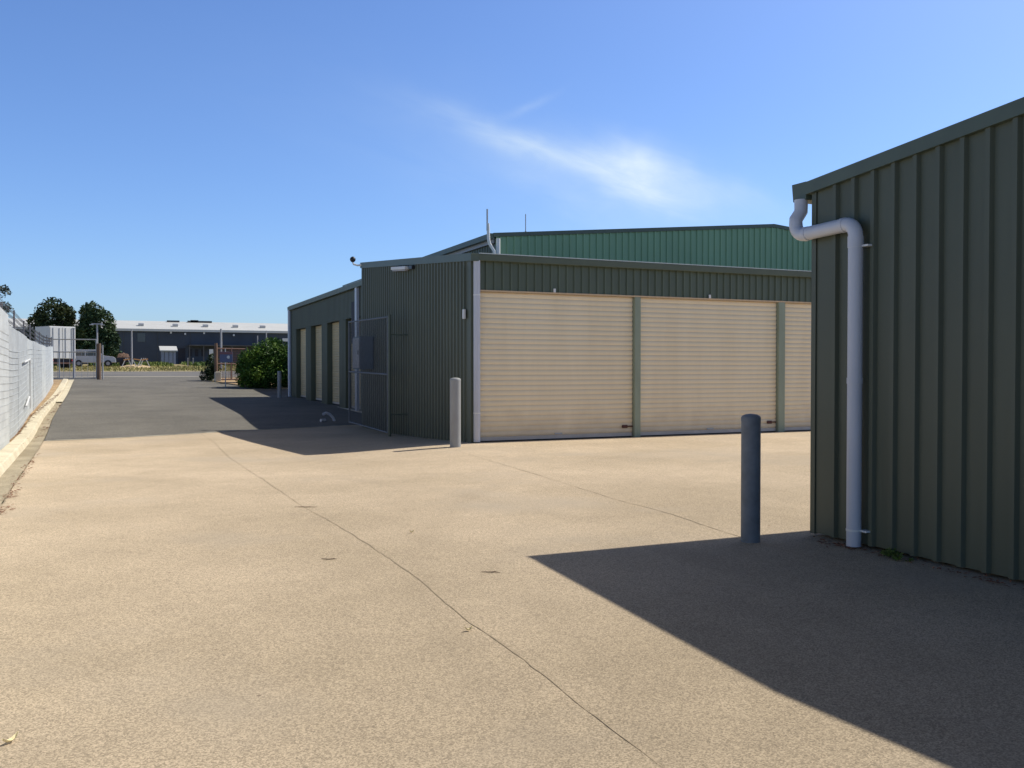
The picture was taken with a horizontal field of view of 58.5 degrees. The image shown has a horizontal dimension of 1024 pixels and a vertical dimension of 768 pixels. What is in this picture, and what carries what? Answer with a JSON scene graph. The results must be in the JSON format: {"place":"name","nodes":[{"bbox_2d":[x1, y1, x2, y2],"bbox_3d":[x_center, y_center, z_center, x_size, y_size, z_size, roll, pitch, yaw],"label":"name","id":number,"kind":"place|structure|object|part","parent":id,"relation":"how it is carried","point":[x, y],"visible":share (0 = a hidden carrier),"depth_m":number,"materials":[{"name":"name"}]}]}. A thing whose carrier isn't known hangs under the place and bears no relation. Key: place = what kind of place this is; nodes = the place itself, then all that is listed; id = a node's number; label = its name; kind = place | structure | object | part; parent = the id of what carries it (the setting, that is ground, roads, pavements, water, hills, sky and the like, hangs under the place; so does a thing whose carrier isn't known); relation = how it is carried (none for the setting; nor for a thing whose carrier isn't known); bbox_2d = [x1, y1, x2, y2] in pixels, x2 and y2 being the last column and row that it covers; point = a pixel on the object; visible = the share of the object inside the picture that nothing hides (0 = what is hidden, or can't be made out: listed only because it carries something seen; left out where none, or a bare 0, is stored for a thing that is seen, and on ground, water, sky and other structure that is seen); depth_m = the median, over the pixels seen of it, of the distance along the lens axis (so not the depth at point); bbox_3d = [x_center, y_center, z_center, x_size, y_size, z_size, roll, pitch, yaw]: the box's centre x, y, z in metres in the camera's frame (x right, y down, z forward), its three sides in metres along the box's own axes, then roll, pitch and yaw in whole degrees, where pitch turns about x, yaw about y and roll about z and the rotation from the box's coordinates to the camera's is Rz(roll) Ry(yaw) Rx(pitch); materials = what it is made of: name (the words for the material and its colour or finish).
{"place":"outdoors","nodes":[
{"label":"outdoors","id":0,"kind":"place"},
{"bbox_2d":[1,380,61,449],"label":"verge bank","id":1,"kind":"structure","parent":0,"point":[55,385],"depth_m":40.92,"materials":[{"name":"soil"}]},
{"bbox_2d":[12,393,59,438],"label":"leaf litter","id":2,"kind":"object","parent":1,"relation":"on","point":[37,410],"visible":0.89,"depth_m":28.61,"materials":[{"name":"brown plant"}]},
{"bbox_2d":[53,361,234,366],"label":"long grass","id":3,"kind":"structure","parent":0,"point":[157,363],"depth_m":113.88,"materials":[{"name":"green plant"}]},
{"bbox_2d":[53,371,236,376],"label":"street","id":4,"kind":"structure","parent":0,"point":[106,374],"depth_m":70.40,"materials":[{"name":"grey asphalt"}]},
{"bbox_2d":[110,376,192,376],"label":"street gutter","id":5,"kind":"object","parent":4,"relation":"on","point":[151,376],"visible":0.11,"depth_m":64.99,"materials":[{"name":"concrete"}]},
{"bbox_2d":[1,364,341,503],"bbox_3d":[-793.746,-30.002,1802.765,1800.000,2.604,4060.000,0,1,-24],"label":"ground","id":6,"kind":"structure","parent":0,"point":[128,371],"depth_m":79.31,"materials":[{"name":"brown plant"}]},
{"bbox_2d":[0,284,13,325],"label":"tree","id":7,"kind":"object","parent":6,"relation":"on","point":[5,289],"visible":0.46,"depth_m":59.63,"materials":[{"name":"green plant"}]},
{"bbox_2d":[0,296,52,449],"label":"boundary fence","id":8,"kind":"object","parent":6,"relation":"on","point":[26,373],"visible":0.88,"depth_m":24.33,"materials":[{"name":"metal"}]},
{"bbox_2d":[0,402,61,504],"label":"gutter pan","id":9,"kind":"object","parent":6,"relation":"on","point":[11,473],"visible":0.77,"depth_m":17.39,"materials":[{"name":"concrete"}]},
{"bbox_2d":[0,379,68,476],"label":"kerb","id":10,"kind":"structure","parent":6,"relation":"on","point":[12,450],"depth_m":22.15,"materials":[{"name":"concrete"}]},
{"bbox_2d":[56,380,73,401],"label":"kerb apron","id":11,"kind":"object","parent":10,"relation":"on","point":[61,398],"visible":1,"depth_m":45.83,"materials":[{"name":"concrete"}]},
{"bbox_2d":[25,297,81,364],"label":"tree","id":12,"kind":"object","parent":6,"relation":"on","point":[58,312],"visible":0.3,"depth_m":109.20,"materials":[{"name":"green plant"}]},
{"bbox_2d":[35,326,75,367],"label":"box trailer","id":13,"kind":"object","parent":6,"relation":"on","point":[58,332],"visible":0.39,"depth_m":87.92,"materials":[{"name":"white paint"}]},
{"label":"rear door","id":14,"kind":"part","parent":13,"relation":"part of","materials":[{"name":"white paint"}]},
{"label":"rear door","id":15,"kind":"part","parent":13,"relation":"part of","materials":[{"name":"white paint"}]},
{"bbox_2d":[72,328,74,377],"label":"fence pole","id":16,"kind":"object","parent":6,"relation":"on","point":[73,330],"visible":0.83,"depth_m":59.94,"materials":[{"name":"metal"}]},
{"bbox_2d":[75,349,115,366],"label":"parked car","id":17,"kind":"object","parent":6,"relation":"on","point":[82,358],"visible":0.68,"depth_m":100.86,"materials":[{"name":"silver metal"}]},
{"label":"side window","id":18,"kind":"part","parent":17,"relation":"part of","materials":[{"name":"black glass"}]},
{"bbox_2d":[89,323,102,342],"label":"street lamp","id":19,"kind":"object","parent":6,"relation":"on","point":[96,324],"visible":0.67,"depth_m":80.04,"materials":[{"name":"metal"}]},
{"bbox_2d":[75,300,121,364],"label":"tree","id":20,"kind":"object","parent":6,"relation":"on","point":[109,338],"visible":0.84,"depth_m":109.13,"materials":[{"name":"green plant"}]},
{"bbox_2d":[116,353,129,365],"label":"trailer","id":21,"kind":"object","parent":6,"relation":"on","point":[120,357],"visible":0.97,"depth_m":103.58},
{"bbox_2d":[131,329,132,364],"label":"street lamp","id":22,"kind":"object","parent":6,"relation":"on","point":[131,349],"visible":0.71,"depth_m":101.48,"materials":[{"name":"metal"}]},
{"bbox_2d":[117,364,149,367],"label":"sand pile","id":23,"kind":"object","parent":6,"relation":"on","point":[128,366],"visible":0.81,"depth_m":99.18,"materials":[{"name":"beige sand"}]},
{"bbox_2d":[53,365,234,371],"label":"grass","id":24,"kind":"structure","parent":6,"relation":"on","point":[162,368],"depth_m":89.39,"materials":[{"name":"green plant"}]},
{"bbox_2d":[8,318,287,363],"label":"warehouse","id":25,"kind":"structure","parent":6,"relation":"on","point":[196,340],"depth_m":155.63,"materials":[{"name":"metal"}]},
{"bbox_2d":[137,333,144,341],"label":"window","id":26,"kind":"structure","parent":25,"relation":"in","point":[140,336],"depth_m":151.89,"materials":[{"name":"grey glass"}]},
{"bbox_2d":[178,348,184,363],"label":"door","id":27,"kind":"structure","parent":25,"relation":"in","point":[181,351],"depth_m":154.47,"materials":[{"name":"black metal"}]},
{"bbox_2d":[159,346,177,363],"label":"kiosk","id":28,"kind":"object","parent":6,"relation":"on","point":[168,353],"visible":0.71,"depth_m":140.71,"materials":[{"name":"white metal"}]},
{"bbox_2d":[199,353,220,380],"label":"shrub","id":29,"kind":"object","parent":6,"relation":"on","point":[208,373],"visible":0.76,"depth_m":58.80,"materials":[{"name":"green plant"}]},
{"bbox_2d":[214,371,220,380],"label":"concrete block","id":30,"kind":"object","parent":6,"relation":"on","point":[217,375],"depth_m":57.30,"materials":[{"name":"grey concrete"}]},
{"bbox_2d":[220,329,222,368],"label":"street lamp","id":31,"kind":"object","parent":6,"relation":"on","point":[221,365],"visible":0.46,"depth_m":90.92,"materials":[{"name":"metal"}]},
{"bbox_2d":[220,349,232,386],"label":"signpost","id":32,"kind":"object","parent":6,"relation":"on","point":[225,356],"visible":0.91,"depth_m":52.26,"materials":[{"name":"metal"}]},
{"bbox_2d":[214,377,287,388],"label":"garden bed","id":33,"kind":"object","parent":6,"relation":"on","point":[232,382],"visible":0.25,"depth_m":56.03,"materials":[{"name":"soil"}]},
{"bbox_2d":[214,343,245,379],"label":"gate leaf","id":34,"kind":"object","parent":33,"relation":"on","point":[216,351],"visible":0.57,"depth_m":58.36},
{"bbox_2d":[234,337,287,388],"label":"bush","id":35,"kind":"object","parent":33,"relation":"on","point":[260,367],"visible":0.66,"depth_m":51.70,"materials":[{"name":"green plant"}]},
{"bbox_2d":[343,224,811,285],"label":"warehouse","id":36,"kind":"structure","parent":6,"relation":"on","point":[773,246],"depth_m":35.45,"materials":[{"name":"metal"}]},
{"bbox_2d":[486,209,495,253],"bbox_3d":[-0.736,-5.269,32.206,0.354,1.752,0.110,0,1,-24],"label":"vent mast","id":37,"kind":"object","parent":36,"relation":"attached to","point":[488,237],"visible":0.82,"depth_m":32.13,"materials":[{"name":"grey metal"}]},
{"bbox_2d":[44,376,361,440],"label":"asphalt driveway","id":38,"kind":"structure","parent":0,"point":[110,407],"depth_m":33.36,"materials":[{"name":"grey asphalt"}]},
{"bbox_2d":[47,339,103,379],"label":"swing gate","id":39,"kind":"structure","parent":38,"relation":"on","point":[98,361],"depth_m":58.35,"materials":[{"name":"metal"}]},
{"bbox_2d":[277,371,280,397],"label":"bollard","id":40,"kind":"object","parent":38,"relation":"on","point":[279,383],"visible":0.91,"depth_m":43.36,"materials":[{"name":"metal"}]},
{"bbox_2d":[287,280,361,412],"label":"storage shed","id":41,"kind":"structure","parent":38,"relation":"on","point":[318,348],"depth_m":37.53,"materials":[{"name":"green metal"}]},
{"bbox_2d":[301,329,305,396],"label":"roller door","id":42,"kind":"structure","parent":41,"relation":"in","point":[303,331],"depth_m":42.78,"materials":[{"name":"paint"}]},
{"bbox_2d":[316,325,321,399],"bbox_3d":[-8.162,-0.905,39.200,0.044,3.216,2.290,0,1,-24],"label":"roller door","id":43,"kind":"structure","parent":41,"relation":"in","point":[318,328],"depth_m":39.62,"materials":[{"name":"paint"}]},
{"bbox_2d":[332,322,338,403],"bbox_3d":[-6.857,-0.832,36.236,0.044,3.262,2.210,0,1,-24],"label":"roller door","id":44,"kind":"structure","parent":41,"relation":"in","point":[335,328],"depth_m":36.71,"materials":[{"name":"paint"}]},
{"bbox_2d":[351,318,360,407],"bbox_3d":[-5.563,-0.755,33.299,0.044,3.316,2.290,0,1,-24],"label":"roller door","id":45,"kind":"structure","parent":41,"relation":"in","point":[352,379],"depth_m":34.03,"materials":[{"name":"paint"}]},
{"bbox_2d":[320,412,335,421],"bbox_3d":[-5.849,1.036,28.986,0.546,0.332,0.169,-1,1,-42],"label":"bent pipe","id":46,"kind":"object","parent":38,"relation":"on","point":[329,414],"visible":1,"depth_m":28.96,"materials":[{"name":"grey plastic"}]},
{"bbox_2d":[0,425,1023,767],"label":"concrete yard","id":47,"kind":"structure","parent":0,"point":[184,601],"depth_m":5.72,"materials":[{"name":"beige concrete"}]},
{"bbox_2d":[2,731,17,742],"bbox_3d":[-2.077,1.466,3.787,0.026,0.031,0.085,0,1,9],"label":"leaf","id":48,"kind":"object","parent":47,"relation":"on","point":[13,737],"visible":1,"depth_m":3.80,"materials":[{"name":"yellow plant"}]},
{"bbox_2d":[0,457,34,512],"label":"leaf litter","id":49,"kind":"object","parent":47,"relation":"on","point":[32,461],"visible":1,"depth_m":11.58,"materials":[{"name":"brown plant"}]},
{"bbox_2d":[0,441,43,507],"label":"gutter joint","id":50,"kind":"object","parent":47,"relation":"on","point":[18,479],"visible":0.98,"depth_m":12.75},
{"bbox_2d":[46,425,337,440],"bbox_3d":[-8.150,1.311,24.992,8.484,0.029,0.353,-1,1,-44],"label":"yard edge","id":51,"kind":"object","parent":47,"relation":"on","point":[190,433],"visible":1,"depth_m":24.59,"materials":[{"name":"concrete"}]},
{"bbox_2d":[201,434,662,766],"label":"yard joint","id":52,"kind":"object","parent":47,"relation":"on","point":[474,625],"visible":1,"depth_m":5.43,"materials":[{"name":"concrete"}]},
{"bbox_2d":[450,378,460,447],"bbox_3d":[-1.123,0.585,18.125,0.218,1.426,0.218,0,1,-24],"label":"bollard","id":53,"kind":"object","parent":47,"relation":"on","point":[455,412],"visible":0.92,"depth_m":18.03,"materials":[{"name":"metal"}]},
{"bbox_2d":[360,253,810,442],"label":"storage shed","id":54,"kind":"structure","parent":47,"relation":"on","point":[530,347],"depth_m":20.90,"materials":[{"name":"green metal"}]},
{"bbox_2d":[350,257,360,265],"bbox_3d":[-4.644,-3.651,27.214,0.426,0.296,0.166,1,1,34],"label":"security camera","id":55,"kind":"object","parent":54,"relation":"attached to","point":[352,259],"visible":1,"depth_m":27.22,"materials":[{"name":"white paint"}]},
{"bbox_2d":[352,336,372,368],"bbox_3d":[-4.306,-0.890,26.316,0.424,0.930,0.820,0,1,-24],"label":"electrical cabinet","id":56,"kind":"object","parent":54,"relation":"attached to","point":[362,354],"visible":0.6,"depth_m":25.96,"materials":[{"name":"metal"}]},
{"bbox_3d":[-4.478,-0.889,26.240,0.017,0.850,0.740,0,1,-24],"label":"door","id":57,"kind":"part","parent":56,"relation":"part of","materials":[{"name":"metal"}]},
{"bbox_2d":[348,314,407,436],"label":"gate","id":58,"kind":"structure","parent":54,"relation":"attached to","point":[388,371],"depth_m":24.32,"materials":[{"name":"grey metal"}]},
{"bbox_2d":[391,265,414,270],"bbox_3d":[-2.776,-2.936,23.164,0.127,0.217,1.668,0,1,-24],"label":"wall light","id":59,"kind":"object","parent":54,"relation":"attached to","point":[403,268],"visible":1,"depth_m":22.94,"materials":[{"name":"white paint"}]},
{"bbox_2d":[462,267,465,318],"bbox_3d":[-1.013,-1.926,19.290,0.044,1.100,0.100,0,1,-24],"label":"junction box","id":60,"kind":"object","parent":54,"relation":"attached to","point":[464,313],"visible":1,"depth_m":19.28,"materials":[{"name":"white paint"}]},
{"bbox_2d":[480,292,632,440],"bbox_3d":[1.009,-0.380,19.985,3.755,3.136,0.064,0,1,-24],"label":"roller door","id":61,"kind":"structure","parent":54,"relation":"in","point":[552,366],"depth_m":19.95,"materials":[{"name":"beige paint"}]},
{"bbox_2d":[640,298,775,435],"bbox_3d":[4.675,-0.407,21.599,3.895,3.136,0.064,0,1,-24],"label":"roller door","id":62,"kind":"structure","parent":54,"relation":"in","point":[706,365],"depth_m":21.55,"materials":[{"name":"beige paint"}]},
{"bbox_2d":[785,303,810,430],"bbox_3d":[8.393,-0.435,23.247,3.800,3.136,0.044,0,1,-24],"label":"roller door","id":63,"kind":"structure","parent":54,"relation":"in","point":[797,316],"depth_m":22.65,"materials":[{"name":"beige paint"}]},
{"bbox_2d":[446,447,886,579],"bbox_3d":[0.682,1.341,12.454,0.088,0.010,12.233,0,1,-20],"label":"yard joint","id":64,"kind":"object","parent":47,"relation":"on","point":[685,518],"visible":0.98,"depth_m":9.34,"materials":[{"name":"concrete"}]},
{"bbox_2d":[741,414,760,542],"bbox_3d":[2.138,0.864,8.190,0.173,1.196,0.173,0,1,-24],"label":"bollard","id":65,"kind":"object","parent":47,"relation":"on","point":[750,471],"visible":0.91,"depth_m":8.12,"materials":[{"name":"grey metal"}]},
{"bbox_2d":[880,547,914,561],"bbox_3d":[3.107,1.383,7.468,0.195,0.104,0.356,0,1,-24],"label":"weed","id":66,"kind":"object","parent":47,"relation":"on","point":[890,552],"visible":1,"depth_m":7.42,"materials":[{"name":"green plant"}]},
{"bbox_2d":[789,97,1023,580],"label":"storage shed","id":67,"kind":"structure","parent":47,"relation":"on","point":[917,359],"depth_m":7.33,"materials":[{"name":"green metal"}]},
{"bbox_2d":[813,536,1023,588],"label":"leaf litter","id":68,"kind":"object","parent":47,"relation":"on","point":[840,543],"visible":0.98,"depth_m":7.19,"materials":[{"name":"brown plant"}]},
{"bbox_2d":[0,0,1023,323],"label":"sky","id":69,"kind":"structure","parent":0,"point":[228,161],"materials":[{"name":"blue"}]}
]}

